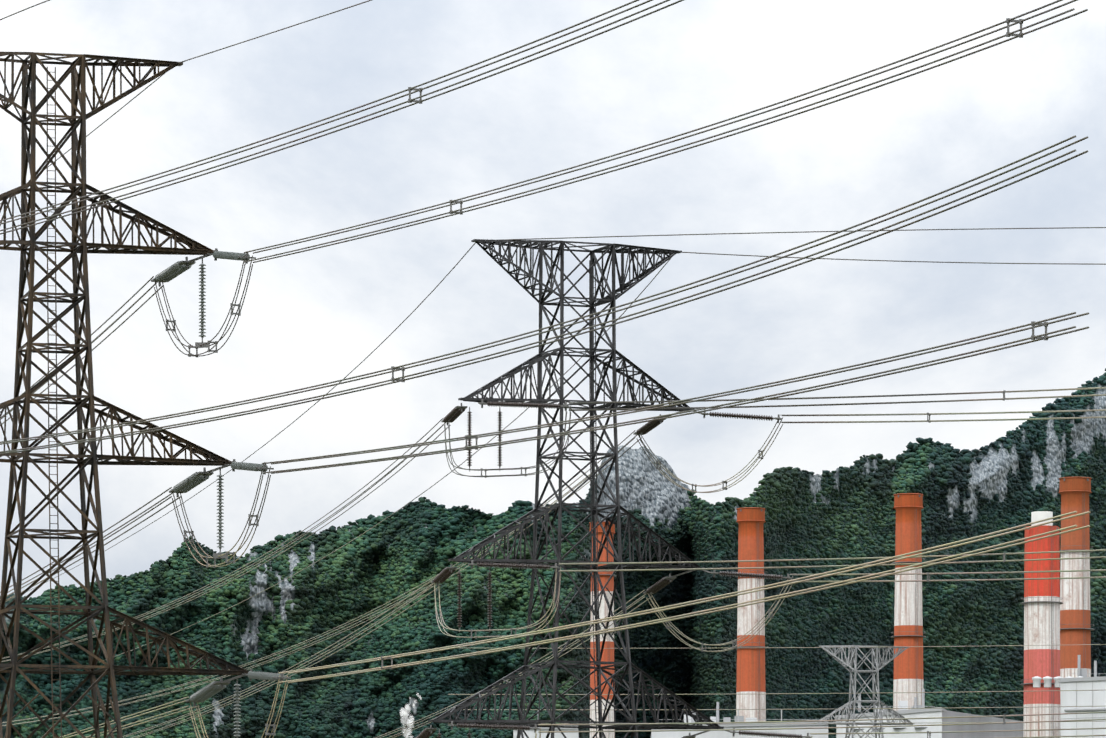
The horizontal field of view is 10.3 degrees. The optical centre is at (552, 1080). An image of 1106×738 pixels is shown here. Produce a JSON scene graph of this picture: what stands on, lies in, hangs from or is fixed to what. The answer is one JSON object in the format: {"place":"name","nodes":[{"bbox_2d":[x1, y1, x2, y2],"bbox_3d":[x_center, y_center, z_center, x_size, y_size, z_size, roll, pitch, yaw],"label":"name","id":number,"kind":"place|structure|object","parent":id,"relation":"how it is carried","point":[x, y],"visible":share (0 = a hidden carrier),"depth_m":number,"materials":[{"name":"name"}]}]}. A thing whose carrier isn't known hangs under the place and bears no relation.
{"place":"outdoors","nodes":[
{"label":"outdoors","id":0,"kind":"place"},
{"bbox_2d":[0,52,248,737],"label":"pylon","id":1,"kind":"object","parent":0,"point":[83,247],"visible":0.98,"depth_m":299.77,"materials":[{"name":"brown"}]},
{"bbox_2d":[0,0,1089,737],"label":"power lines","id":2,"kind":"object","parent":1,"relation":"attached to","point":[460,212],"visible":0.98,"depth_m":238.88,"materials":[{"name":"grey metal"}]},
{"bbox_2d":[151,248,290,737],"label":"pylon insulator jumpers","id":3,"kind":"object","parent":2,"relation":"attached to","point":[195,479],"visible":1,"depth_m":302.36,"materials":[{"name":"grey metal"}]},
{"bbox_2d":[400,693,421,737],"bbox_3d":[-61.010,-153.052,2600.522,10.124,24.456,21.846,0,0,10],"label":"steam plume","id":4,"kind":"object","parent":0,"point":[405,711],"visible":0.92,"depth_m":2599.46,"materials":[{"name":"white"}]},
{"bbox_2d":[0,380,1105,737],"bbox_3d":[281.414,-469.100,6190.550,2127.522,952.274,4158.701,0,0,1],"label":"mountain terrain","id":5,"kind":"structure","parent":0,"point":[648,490],"depth_m":6110.60,"materials":[{"name":"green plant"}]},
{"bbox_2d":[13,368,1105,737],"bbox_3d":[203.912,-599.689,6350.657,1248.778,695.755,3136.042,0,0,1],"label":"forest canopy","id":6,"kind":"object","parent":5,"relation":"on","point":[347,556],"visible":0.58,"depth_m":5273.67,"materials":[{"name":"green plant"}]},
{"bbox_2d":[0,0,1105,599],"label":"sky","id":7,"kind":"structure","parent":0,"point":[307,318],"materials":[{"name":"white"}]},
{"bbox_2d":[428,239,723,737],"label":"pylon","id":8,"kind":"object","parent":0,"point":[538,359],"visible":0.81,"depth_m":399.03,"materials":[{"name":"grey metal"}]},
{"bbox_2d":[588,522,616,737],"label":"chimney","id":9,"kind":"object","parent":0,"point":[607,654],"visible":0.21,"depth_m":2145.99,"materials":[{"name":"orange concrete"}]},
{"bbox_2d":[734,507,767,721],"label":"chimney","id":10,"kind":"object","parent":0,"point":[750,683],"visible":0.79,"depth_m":1695.82,"materials":[{"name":"orange concrete"}]},
{"bbox_2d":[513,655,1105,737],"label":"power station buildings","id":11,"kind":"structure","parent":0,"point":[1081,681],"depth_m":1505.56,"materials":[{"name":"grey concrete"}]},
{"bbox_2d":[814,645,914,737],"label":"pylon","id":12,"kind":"object","parent":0,"point":[877,702],"visible":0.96,"depth_m":998.45,"materials":[{"name":"metal"}]},
{"bbox_2d":[891,493,925,710],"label":"chimney","id":13,"kind":"object","parent":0,"point":[908,632],"visible":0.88,"depth_m":1655.40,"materials":[{"name":"orange concrete"}]},
{"label":"ground","id":14,"kind":"structure","parent":0,"visible":0},
{"bbox_2d":[1,227,1105,737],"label":"pylon conductors","id":15,"kind":"object","parent":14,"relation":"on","point":[681,561],"visible":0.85,"depth_m":397.47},
{"bbox_2d":[416,399,811,737],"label":"pylon insulators jumpers","id":16,"kind":"object","parent":15,"relation":"attached to","point":[453,415],"visible":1,"depth_m":398.64,"materials":[{"name":"brown"}]},
{"bbox_2d":[448,644,1105,723],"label":"far pylon conductors","id":17,"kind":"object","parent":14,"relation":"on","point":[825,693],"visible":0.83,"depth_m":998.25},
{"bbox_2d":[1020,511,1062,737],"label":"chimney","id":18,"kind":"object","parent":14,"relation":"on","point":[1041,603],"visible":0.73,"depth_m":1494.82,"materials":[{"name":"red"}]},
{"bbox_2d":[1058,477,1093,709],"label":"chimney","id":19,"kind":"object","parent":14,"relation":"on","point":[1075,624],"visible":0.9,"depth_m":1555.02,"materials":[{"name":"orange concrete"}]}
]}

